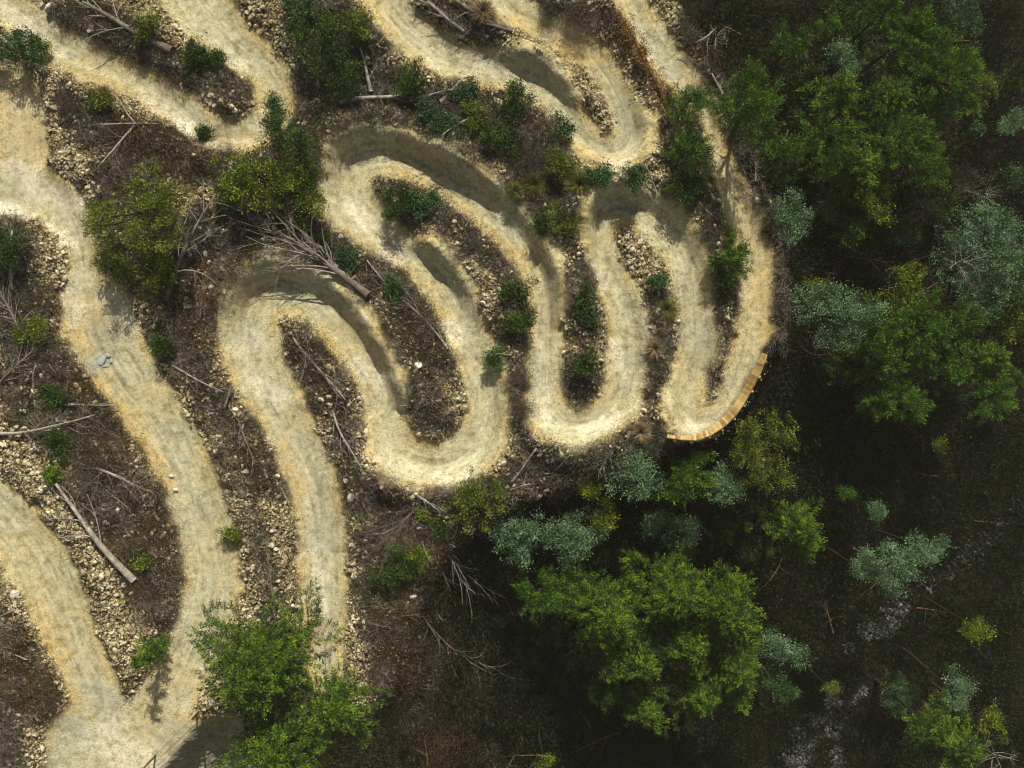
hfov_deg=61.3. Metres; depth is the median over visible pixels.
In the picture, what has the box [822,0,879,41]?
understorey tree
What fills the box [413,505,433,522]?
shrub
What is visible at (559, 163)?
shrub
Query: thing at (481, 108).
grass tussock
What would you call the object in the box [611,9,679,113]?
fallen tree
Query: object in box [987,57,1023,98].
understorey tree
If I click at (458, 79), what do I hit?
fallen tree
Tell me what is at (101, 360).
rock outcrop
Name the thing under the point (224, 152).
shrub
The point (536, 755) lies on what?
fallen branch
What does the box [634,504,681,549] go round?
gum tree
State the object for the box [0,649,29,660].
fallen tree
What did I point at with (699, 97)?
young conifer
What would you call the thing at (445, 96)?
fallen tree
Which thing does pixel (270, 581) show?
fallen tree
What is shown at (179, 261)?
fallen tree
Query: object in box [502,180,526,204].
grass tussock
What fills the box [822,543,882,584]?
gum tree
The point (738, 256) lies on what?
shrub
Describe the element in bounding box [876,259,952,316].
broadleaf tree
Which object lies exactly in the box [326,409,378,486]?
fallen tree
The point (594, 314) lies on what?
fallen tree
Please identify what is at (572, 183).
grass tussock
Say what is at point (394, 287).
shrub
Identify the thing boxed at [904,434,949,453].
broadleaf tree
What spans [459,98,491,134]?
shrub
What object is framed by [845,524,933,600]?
gum tree
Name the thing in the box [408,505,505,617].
fallen tree
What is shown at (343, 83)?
shrub
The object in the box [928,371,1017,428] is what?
broadleaf tree
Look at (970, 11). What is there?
understorey tree
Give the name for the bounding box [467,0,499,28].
grass tussock
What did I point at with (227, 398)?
fallen tree
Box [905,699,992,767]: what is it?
broadleaf tree
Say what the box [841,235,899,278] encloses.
fallen branch
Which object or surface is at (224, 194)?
shrub
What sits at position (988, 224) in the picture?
gum tree
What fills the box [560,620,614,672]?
understorey tree
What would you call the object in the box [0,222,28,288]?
fallen tree
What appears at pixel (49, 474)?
shrub
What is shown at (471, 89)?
shrub
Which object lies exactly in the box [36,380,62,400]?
shrub
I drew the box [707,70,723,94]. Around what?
fallen tree
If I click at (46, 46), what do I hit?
shrub
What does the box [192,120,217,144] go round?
shrub
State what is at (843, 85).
fir tree
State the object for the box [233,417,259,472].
fallen tree
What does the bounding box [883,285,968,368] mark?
broadleaf tree
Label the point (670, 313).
grass tussock
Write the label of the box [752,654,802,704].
evergreen tree
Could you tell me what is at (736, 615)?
fir tree
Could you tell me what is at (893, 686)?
understorey tree
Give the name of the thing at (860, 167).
fir tree
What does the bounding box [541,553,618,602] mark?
pine tree
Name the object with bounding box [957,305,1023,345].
broadleaf tree
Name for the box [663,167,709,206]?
shrub
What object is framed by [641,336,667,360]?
grass tussock
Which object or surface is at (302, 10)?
shrub
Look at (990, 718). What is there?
broadleaf tree
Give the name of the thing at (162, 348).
shrub
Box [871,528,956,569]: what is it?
gum tree
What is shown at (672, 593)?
fir tree
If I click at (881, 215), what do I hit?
broadleaf tree
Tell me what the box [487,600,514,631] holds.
understorey tree
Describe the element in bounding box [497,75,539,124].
shrub
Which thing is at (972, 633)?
broadleaf tree
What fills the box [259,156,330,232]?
shrub
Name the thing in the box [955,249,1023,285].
pine tree
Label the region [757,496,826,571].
fir tree
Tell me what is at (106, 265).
shrub
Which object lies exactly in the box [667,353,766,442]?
wooden berm wall
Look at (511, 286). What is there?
shrub
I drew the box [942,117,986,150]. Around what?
evergreen tree
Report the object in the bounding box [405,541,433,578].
shrub
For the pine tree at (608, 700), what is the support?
on the ground at (90, 736)
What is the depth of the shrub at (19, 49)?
43.63 m
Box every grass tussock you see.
[92,82,117,106]
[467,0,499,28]
[467,100,489,120]
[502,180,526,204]
[519,168,549,198]
[545,197,561,221]
[560,168,593,199]
[626,419,653,447]
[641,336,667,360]
[651,294,682,323]
[721,228,735,243]
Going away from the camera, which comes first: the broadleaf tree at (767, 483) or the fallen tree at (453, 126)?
the fallen tree at (453, 126)
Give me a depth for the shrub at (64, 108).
44.15 m
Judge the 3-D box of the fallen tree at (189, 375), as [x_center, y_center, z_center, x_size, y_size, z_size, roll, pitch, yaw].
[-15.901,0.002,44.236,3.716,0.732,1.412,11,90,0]
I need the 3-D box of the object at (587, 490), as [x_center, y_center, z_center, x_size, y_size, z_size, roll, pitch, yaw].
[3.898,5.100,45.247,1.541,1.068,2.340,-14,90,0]
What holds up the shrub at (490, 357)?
on the ground at (90, 736)
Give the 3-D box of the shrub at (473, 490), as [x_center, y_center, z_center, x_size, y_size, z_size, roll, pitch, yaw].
[-1.666,5.937,43.776,3.116,1.824,3.766,34,90,0]
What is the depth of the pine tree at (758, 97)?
41.07 m
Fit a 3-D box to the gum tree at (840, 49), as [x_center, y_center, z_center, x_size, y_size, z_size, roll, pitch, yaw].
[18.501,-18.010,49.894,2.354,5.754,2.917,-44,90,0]
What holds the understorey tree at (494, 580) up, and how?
on the ground at (90, 736)
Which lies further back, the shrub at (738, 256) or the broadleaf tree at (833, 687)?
the broadleaf tree at (833, 687)
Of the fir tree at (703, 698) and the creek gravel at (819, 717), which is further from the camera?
the creek gravel at (819, 717)
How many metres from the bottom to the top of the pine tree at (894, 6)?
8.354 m
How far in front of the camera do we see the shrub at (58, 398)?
44.16 m
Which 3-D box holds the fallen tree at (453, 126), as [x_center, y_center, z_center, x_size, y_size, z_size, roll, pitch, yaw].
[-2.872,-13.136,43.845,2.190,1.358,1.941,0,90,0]
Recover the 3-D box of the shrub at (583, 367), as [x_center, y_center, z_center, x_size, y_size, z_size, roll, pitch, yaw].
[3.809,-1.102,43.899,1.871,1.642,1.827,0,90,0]
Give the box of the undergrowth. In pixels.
[400,0,1023,767]
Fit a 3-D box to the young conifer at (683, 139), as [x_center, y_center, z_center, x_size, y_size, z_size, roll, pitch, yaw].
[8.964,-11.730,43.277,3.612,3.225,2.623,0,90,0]
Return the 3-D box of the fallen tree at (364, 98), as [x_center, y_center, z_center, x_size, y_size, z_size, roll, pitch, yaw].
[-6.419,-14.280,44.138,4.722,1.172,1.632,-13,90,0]
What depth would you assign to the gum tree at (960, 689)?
48.73 m
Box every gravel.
[0,0,764,767]
[770,500,1023,767]
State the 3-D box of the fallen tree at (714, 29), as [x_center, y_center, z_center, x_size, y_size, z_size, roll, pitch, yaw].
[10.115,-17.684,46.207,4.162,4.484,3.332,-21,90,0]
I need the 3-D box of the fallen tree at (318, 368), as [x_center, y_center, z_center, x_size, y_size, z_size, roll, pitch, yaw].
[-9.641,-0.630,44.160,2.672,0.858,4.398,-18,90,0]
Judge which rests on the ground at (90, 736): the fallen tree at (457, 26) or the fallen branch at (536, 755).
the fallen tree at (457, 26)
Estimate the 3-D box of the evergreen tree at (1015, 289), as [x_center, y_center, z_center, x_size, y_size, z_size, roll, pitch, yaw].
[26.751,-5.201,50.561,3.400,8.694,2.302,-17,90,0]
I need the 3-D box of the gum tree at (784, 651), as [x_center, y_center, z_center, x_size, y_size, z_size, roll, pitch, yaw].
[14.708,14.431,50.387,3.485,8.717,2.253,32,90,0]
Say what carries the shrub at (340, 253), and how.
on the ground at (90, 736)
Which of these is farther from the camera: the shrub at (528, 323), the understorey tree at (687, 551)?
the understorey tree at (687, 551)
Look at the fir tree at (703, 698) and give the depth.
46.80 m
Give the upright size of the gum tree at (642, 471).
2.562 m
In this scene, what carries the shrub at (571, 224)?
on the ground at (90, 736)
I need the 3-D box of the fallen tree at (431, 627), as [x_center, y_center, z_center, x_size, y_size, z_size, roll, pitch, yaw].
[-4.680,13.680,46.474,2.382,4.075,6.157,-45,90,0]
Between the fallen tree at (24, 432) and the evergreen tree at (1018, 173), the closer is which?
the fallen tree at (24, 432)
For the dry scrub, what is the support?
on the ground at (90, 736)
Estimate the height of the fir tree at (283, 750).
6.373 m
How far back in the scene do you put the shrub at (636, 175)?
43.07 m
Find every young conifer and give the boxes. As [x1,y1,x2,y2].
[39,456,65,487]
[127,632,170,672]
[659,122,719,177]
[662,79,717,134]
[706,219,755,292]
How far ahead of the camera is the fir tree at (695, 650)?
45.70 m
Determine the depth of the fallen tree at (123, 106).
44.40 m
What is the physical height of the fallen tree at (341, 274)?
4.432 m
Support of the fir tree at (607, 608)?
on the ground at (90, 736)
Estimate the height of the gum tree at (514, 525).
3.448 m
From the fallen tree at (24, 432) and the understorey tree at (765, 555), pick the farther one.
the understorey tree at (765, 555)
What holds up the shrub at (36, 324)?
on the ground at (90, 736)
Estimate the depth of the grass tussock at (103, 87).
44.43 m
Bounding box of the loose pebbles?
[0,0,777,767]
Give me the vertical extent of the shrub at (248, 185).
3.364 m
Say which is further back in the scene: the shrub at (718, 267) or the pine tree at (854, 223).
the pine tree at (854, 223)
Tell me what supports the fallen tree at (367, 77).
on the ground at (90, 736)
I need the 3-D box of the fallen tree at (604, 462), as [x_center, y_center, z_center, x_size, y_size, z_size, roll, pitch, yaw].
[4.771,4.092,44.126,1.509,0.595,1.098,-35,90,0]
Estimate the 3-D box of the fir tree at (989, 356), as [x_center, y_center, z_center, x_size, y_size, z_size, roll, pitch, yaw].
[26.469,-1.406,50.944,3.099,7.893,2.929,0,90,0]
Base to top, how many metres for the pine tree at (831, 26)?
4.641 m
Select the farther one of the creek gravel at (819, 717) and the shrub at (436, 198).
the creek gravel at (819, 717)
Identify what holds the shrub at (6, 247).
on the ground at (90, 736)
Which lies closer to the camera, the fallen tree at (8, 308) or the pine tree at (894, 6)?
the fallen tree at (8, 308)
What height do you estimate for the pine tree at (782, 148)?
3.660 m
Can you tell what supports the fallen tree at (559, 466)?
on the ground at (90, 736)
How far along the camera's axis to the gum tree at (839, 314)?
45.43 m
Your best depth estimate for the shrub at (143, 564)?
44.18 m
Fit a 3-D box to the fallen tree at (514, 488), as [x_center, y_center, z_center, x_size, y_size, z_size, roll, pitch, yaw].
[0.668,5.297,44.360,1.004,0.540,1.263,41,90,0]
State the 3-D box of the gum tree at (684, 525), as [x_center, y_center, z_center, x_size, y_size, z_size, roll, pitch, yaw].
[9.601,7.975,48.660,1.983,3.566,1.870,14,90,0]
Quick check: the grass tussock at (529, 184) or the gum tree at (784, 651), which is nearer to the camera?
the grass tussock at (529, 184)
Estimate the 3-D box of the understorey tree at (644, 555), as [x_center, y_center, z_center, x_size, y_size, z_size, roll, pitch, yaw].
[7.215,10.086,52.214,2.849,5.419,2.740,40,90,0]
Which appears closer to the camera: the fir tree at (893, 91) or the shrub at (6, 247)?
the shrub at (6, 247)
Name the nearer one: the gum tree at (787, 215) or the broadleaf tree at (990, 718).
the gum tree at (787, 215)
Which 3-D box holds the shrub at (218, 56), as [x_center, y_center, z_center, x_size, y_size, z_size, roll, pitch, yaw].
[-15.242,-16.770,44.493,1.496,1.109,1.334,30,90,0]
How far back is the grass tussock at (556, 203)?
44.19 m
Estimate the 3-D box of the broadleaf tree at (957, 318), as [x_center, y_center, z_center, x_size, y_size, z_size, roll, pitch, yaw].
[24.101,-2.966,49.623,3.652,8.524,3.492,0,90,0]
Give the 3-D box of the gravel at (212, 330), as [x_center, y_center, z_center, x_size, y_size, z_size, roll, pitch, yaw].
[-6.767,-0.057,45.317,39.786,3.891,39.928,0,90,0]
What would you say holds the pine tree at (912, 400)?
on the ground at (90, 736)
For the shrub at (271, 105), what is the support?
on the ground at (90, 736)
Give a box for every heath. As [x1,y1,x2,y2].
[0,0,803,767]
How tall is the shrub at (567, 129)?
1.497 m
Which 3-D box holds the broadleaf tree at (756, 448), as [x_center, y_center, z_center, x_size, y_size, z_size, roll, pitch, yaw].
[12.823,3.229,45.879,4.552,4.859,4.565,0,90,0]
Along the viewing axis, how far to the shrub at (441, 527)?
44.23 m
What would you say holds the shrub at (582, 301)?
on the ground at (90, 736)
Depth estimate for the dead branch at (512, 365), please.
44.30 m
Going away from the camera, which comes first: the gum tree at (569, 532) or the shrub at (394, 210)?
the shrub at (394, 210)
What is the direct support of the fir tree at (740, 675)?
on the ground at (90, 736)
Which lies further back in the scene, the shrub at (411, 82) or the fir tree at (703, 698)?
the fir tree at (703, 698)
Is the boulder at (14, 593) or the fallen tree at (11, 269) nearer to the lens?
the fallen tree at (11, 269)
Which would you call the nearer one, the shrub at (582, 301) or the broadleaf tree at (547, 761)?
the shrub at (582, 301)
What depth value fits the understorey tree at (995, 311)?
52.56 m
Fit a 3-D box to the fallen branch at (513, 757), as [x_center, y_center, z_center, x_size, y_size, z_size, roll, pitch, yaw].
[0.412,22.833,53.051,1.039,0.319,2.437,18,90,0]
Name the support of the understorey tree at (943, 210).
on the ground at (90, 736)
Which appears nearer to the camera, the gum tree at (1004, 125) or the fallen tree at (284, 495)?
the fallen tree at (284, 495)
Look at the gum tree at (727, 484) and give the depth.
45.17 m
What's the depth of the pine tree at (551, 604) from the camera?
46.28 m
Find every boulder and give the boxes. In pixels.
[10,590,19,597]
[44,3,51,13]
[347,493,353,501]
[413,362,421,368]
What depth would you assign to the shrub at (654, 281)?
43.87 m
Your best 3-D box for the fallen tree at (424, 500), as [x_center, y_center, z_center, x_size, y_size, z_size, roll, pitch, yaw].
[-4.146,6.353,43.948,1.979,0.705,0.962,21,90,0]
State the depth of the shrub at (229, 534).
44.47 m
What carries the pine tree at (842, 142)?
on the ground at (90, 736)
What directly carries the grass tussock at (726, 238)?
on the ground at (90, 736)
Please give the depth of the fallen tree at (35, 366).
44.22 m
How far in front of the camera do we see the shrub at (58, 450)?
44.05 m
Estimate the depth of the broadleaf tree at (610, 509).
45.89 m
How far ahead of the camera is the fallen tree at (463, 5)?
43.99 m
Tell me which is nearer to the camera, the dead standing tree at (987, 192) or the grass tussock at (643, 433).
the grass tussock at (643, 433)
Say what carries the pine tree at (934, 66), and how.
on the ground at (90, 736)
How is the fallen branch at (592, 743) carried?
in the undergrowth
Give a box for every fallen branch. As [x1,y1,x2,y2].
[407,722,434,764]
[496,590,525,620]
[502,751,548,766]
[507,740,525,767]
[543,732,619,758]
[762,558,785,587]
[800,343,832,361]
[820,601,841,633]
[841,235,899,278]
[913,468,936,487]
[916,607,947,621]
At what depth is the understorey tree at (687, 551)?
50.30 m
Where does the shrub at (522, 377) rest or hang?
on the ground at (90, 736)
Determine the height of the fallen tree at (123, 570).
1.772 m
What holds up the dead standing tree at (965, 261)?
on the ground at (90, 736)
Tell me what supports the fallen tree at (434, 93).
on the ground at (90, 736)
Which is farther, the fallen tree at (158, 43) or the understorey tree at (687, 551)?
the understorey tree at (687, 551)
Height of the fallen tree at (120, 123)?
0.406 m
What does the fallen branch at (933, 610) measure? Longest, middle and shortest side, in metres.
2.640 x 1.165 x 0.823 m
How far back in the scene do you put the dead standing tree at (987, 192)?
49.47 m
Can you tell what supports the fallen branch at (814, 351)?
in the undergrowth
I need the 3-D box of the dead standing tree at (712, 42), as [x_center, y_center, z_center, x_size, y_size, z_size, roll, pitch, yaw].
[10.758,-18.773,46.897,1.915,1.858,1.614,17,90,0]
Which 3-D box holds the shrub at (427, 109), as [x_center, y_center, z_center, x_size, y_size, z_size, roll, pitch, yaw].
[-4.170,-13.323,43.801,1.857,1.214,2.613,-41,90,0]
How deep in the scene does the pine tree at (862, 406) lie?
48.28 m
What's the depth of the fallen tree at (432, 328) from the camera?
44.35 m
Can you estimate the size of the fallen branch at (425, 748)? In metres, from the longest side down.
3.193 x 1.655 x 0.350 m
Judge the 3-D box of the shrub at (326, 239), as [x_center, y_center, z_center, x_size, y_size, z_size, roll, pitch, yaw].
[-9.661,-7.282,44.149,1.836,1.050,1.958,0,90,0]
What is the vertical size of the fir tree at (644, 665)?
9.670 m
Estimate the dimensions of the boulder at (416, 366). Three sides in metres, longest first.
0.490 x 0.418 x 0.373 m
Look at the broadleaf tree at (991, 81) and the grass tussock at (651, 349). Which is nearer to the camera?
the grass tussock at (651, 349)
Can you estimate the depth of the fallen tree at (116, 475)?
44.32 m
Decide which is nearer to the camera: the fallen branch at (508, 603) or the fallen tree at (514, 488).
the fallen tree at (514, 488)
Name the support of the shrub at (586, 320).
on the ground at (90, 736)
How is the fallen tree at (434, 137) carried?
on the ground at (90, 736)
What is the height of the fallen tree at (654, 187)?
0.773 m
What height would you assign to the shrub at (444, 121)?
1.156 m
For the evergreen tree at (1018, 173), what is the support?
on the ground at (90, 736)
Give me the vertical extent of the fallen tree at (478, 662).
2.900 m
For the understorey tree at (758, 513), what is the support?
on the ground at (90, 736)
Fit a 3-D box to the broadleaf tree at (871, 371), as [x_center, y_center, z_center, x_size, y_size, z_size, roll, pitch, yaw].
[21.049,-1.264,49.154,5.524,5.903,5.807,37,90,0]
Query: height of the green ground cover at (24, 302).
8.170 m
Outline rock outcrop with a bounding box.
[92,353,111,372]
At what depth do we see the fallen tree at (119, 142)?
44.28 m
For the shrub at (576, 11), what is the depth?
44.01 m
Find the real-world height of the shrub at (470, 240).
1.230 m
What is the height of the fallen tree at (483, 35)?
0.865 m
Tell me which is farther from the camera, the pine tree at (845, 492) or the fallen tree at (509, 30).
the pine tree at (845, 492)
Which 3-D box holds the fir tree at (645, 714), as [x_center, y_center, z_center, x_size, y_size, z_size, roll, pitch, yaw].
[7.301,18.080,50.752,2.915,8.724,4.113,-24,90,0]
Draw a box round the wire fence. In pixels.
[143,711,197,767]
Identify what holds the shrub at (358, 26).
on the ground at (90, 736)
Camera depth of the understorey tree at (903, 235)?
52.51 m
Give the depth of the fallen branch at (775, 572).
53.46 m
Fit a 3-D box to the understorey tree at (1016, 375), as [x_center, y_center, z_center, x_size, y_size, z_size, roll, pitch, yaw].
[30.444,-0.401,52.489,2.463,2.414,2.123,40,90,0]
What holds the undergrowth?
on the ground at (90, 736)
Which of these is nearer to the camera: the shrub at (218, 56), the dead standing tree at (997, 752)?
the shrub at (218, 56)
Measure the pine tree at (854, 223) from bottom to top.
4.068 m
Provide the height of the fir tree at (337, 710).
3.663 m
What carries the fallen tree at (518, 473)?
on the ground at (90, 736)
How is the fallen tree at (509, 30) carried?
on the ground at (90, 736)
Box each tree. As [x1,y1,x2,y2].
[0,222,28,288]
[0,278,49,331]
[0,341,34,383]
[0,411,83,444]
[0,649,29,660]
[24,395,108,440]
[25,361,46,393]
[44,471,136,582]
[63,396,121,416]
[77,0,174,54]
[89,121,135,168]
[92,117,157,127]
[94,467,156,508]
[114,92,135,122]
[163,179,254,301]
[172,365,232,395]
[185,575,346,733]
[213,661,359,767]
[222,383,239,406]
[226,167,370,297]
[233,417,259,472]
[258,550,285,598]
[273,475,292,513]
[291,337,350,412]
[303,656,393,749]
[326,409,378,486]
[337,505,419,590]
[339,84,423,118]
[347,44,377,91]
[356,249,447,348]
[394,591,473,667]
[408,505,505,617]
[409,83,452,102]
[411,0,490,40]
[415,126,479,146]
[415,494,447,516]
[427,0,464,31]
[439,74,466,103]
[439,115,471,135]
[441,70,473,85]
[442,645,510,685]
[449,0,499,29]
[478,557,518,594]
[485,506,557,573]
[486,19,512,32]
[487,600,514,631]
[510,474,530,492]
[510,558,587,625]
[512,448,546,482]
[531,726,558,767]
[539,496,611,572]
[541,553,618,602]
[554,447,578,470]
[558,570,650,653]
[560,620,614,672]
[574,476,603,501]
[578,303,607,332]
[584,520,641,575]
[586,664,621,714]
[589,491,620,533]
[590,618,682,685]
[593,448,611,477]
[603,441,667,502]
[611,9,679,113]
[612,541,657,579]
[614,679,670,737]
[619,549,712,633]
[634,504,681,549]
[646,166,656,191]
[648,587,719,678]
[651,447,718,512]
[652,644,730,738]
[656,527,699,570]
[669,513,704,545]
[677,28,720,73]
[684,557,766,655]
[687,621,768,717]
[696,198,718,220]
[699,459,746,509]
[700,25,730,46]
[700,516,736,553]
[704,54,788,151]
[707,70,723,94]
[721,405,800,488]
[732,496,769,533]
[733,534,775,562]
[747,453,797,496]
[750,619,816,670]
[751,129,824,187]
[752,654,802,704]
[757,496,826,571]
[767,17,814,72]
[769,186,816,250]
[788,62,827,107]
[788,92,870,168]
[790,277,891,355]
[796,66,865,125]
[798,140,884,213]
[799,656,842,696]
[801,275,833,307]
[809,10,840,46]
[812,35,866,79]
[812,193,839,230]
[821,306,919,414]
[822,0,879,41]
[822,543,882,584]
[824,481,858,502]
[827,19,891,75]
[828,212,869,248]
[834,110,882,154]
[836,172,896,228]
[838,0,909,52]
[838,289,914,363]
[845,385,890,422]
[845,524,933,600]
[847,497,888,525]
[848,71,917,154]
[851,101,941,180]
[856,0,945,76]
[857,374,938,426]
[868,25,989,135]
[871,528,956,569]
[873,138,953,195]
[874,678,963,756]
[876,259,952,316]
[879,206,923,250]
[880,668,921,720]
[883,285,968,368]
[891,240,991,284]
[897,645,981,716]
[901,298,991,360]
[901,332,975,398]
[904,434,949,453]
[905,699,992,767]
[907,189,1023,322]
[909,44,1003,122]
[921,596,996,647]
[927,0,988,44]
[928,185,969,223]
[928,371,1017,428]
[928,679,1010,744]
[937,263,1023,309]
[938,333,1012,384]
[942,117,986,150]
[948,171,1001,207]
[949,279,1016,325]
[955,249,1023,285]
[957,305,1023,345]
[959,731,1018,767]
[961,105,1023,146]
[964,159,1023,193]
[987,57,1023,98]
[990,356,1023,392]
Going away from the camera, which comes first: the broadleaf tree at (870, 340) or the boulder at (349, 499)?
the boulder at (349, 499)
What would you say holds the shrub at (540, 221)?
on the ground at (90, 736)
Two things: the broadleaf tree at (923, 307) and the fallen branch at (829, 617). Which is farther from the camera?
the fallen branch at (829, 617)
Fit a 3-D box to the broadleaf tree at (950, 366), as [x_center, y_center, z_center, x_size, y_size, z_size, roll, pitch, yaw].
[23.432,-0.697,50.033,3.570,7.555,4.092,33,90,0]
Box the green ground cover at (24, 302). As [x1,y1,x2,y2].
[0,0,798,767]
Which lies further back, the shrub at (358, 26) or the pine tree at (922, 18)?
the pine tree at (922, 18)
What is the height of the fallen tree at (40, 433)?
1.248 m
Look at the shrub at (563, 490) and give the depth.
45.28 m
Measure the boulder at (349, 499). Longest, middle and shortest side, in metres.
0.575 x 0.426 x 0.358 m
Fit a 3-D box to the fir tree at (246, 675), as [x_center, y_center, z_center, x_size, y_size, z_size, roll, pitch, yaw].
[-12.178,14.082,42.493,7.916,5.807,7.266,-12,90,0]
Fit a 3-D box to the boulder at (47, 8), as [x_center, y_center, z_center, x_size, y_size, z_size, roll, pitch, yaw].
[-24.004,-19.456,44.799,0.341,0.591,0.586,30,92,-2]
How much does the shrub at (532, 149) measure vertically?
2.400 m
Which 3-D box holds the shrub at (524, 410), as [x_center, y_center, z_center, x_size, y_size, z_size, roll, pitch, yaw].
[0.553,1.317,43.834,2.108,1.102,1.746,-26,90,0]
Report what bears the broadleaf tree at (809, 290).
on the ground at (90, 736)
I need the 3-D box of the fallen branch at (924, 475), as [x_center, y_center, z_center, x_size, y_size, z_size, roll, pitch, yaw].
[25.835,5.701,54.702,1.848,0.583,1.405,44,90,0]
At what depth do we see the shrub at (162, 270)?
43.43 m
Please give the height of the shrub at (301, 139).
2.773 m
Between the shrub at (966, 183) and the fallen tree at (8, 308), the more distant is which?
the shrub at (966, 183)
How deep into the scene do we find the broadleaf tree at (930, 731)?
48.35 m
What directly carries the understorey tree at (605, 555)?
on the ground at (90, 736)
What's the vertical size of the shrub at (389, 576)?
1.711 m
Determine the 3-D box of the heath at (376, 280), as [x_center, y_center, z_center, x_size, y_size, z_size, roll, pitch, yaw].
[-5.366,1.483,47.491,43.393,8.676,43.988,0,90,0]
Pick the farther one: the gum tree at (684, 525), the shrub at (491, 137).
the gum tree at (684, 525)
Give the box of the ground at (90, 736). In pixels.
[0,0,1023,767]
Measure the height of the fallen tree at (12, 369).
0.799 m
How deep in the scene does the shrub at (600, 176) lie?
43.36 m
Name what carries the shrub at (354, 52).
on the ground at (90, 736)
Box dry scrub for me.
[0,0,800,767]
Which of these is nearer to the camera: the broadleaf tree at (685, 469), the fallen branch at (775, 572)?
the broadleaf tree at (685, 469)
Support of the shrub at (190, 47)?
on the ground at (90, 736)
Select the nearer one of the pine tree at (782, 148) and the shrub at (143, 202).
the shrub at (143, 202)
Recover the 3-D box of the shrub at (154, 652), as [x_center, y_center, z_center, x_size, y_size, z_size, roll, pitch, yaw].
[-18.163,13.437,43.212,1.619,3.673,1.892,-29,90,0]
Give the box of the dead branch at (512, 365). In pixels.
[490,357,539,372]
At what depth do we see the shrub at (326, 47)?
42.76 m
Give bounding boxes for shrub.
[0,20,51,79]
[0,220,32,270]
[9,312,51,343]
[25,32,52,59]
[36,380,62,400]
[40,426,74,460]
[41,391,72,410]
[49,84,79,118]
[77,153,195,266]
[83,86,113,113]
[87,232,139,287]
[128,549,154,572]
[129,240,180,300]
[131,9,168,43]
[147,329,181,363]
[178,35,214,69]
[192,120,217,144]
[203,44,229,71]
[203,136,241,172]
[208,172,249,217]
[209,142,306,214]
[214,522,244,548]
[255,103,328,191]
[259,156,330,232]
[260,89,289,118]
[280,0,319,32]
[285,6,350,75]
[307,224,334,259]
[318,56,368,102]
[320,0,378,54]
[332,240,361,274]
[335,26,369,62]
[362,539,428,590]
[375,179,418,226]
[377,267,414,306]
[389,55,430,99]
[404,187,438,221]
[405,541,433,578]
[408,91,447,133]
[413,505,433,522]
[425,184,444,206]
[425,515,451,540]
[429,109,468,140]
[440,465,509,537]
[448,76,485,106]
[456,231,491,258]
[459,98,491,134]
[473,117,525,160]
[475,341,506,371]
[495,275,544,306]
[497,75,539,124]
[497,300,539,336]
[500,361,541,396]
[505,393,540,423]
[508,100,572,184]
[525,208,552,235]
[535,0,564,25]
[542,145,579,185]
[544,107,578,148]
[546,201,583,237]
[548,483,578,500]
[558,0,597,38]
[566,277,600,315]
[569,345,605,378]
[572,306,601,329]
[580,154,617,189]
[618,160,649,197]
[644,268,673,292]
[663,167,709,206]
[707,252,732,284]
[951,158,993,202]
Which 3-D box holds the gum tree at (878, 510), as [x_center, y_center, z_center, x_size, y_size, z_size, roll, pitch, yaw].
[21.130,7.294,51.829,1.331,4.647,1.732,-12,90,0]
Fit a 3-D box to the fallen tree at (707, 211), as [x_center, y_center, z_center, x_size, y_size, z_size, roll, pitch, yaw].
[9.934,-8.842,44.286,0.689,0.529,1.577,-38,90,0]
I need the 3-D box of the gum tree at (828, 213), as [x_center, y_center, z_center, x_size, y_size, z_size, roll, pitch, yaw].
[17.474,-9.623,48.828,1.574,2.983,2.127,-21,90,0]
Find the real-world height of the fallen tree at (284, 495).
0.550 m
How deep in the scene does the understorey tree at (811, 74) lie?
51.10 m
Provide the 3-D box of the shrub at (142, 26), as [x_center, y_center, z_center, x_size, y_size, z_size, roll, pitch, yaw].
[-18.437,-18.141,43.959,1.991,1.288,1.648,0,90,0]
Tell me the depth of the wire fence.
44.10 m
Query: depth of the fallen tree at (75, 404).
44.43 m
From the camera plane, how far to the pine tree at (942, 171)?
46.42 m
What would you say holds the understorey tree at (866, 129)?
on the ground at (90, 736)
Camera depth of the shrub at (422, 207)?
43.93 m
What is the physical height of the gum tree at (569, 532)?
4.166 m
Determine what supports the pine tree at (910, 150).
on the ground at (90, 736)
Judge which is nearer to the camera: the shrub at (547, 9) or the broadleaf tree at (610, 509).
the shrub at (547, 9)
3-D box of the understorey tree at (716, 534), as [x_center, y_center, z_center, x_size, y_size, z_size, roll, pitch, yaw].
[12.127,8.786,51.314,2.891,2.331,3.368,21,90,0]
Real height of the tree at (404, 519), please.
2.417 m
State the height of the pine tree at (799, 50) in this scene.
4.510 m
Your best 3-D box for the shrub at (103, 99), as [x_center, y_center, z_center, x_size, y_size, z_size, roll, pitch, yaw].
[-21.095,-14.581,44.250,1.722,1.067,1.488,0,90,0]
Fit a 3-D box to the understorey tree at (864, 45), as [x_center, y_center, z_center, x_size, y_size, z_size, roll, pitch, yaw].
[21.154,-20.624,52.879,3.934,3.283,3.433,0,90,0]

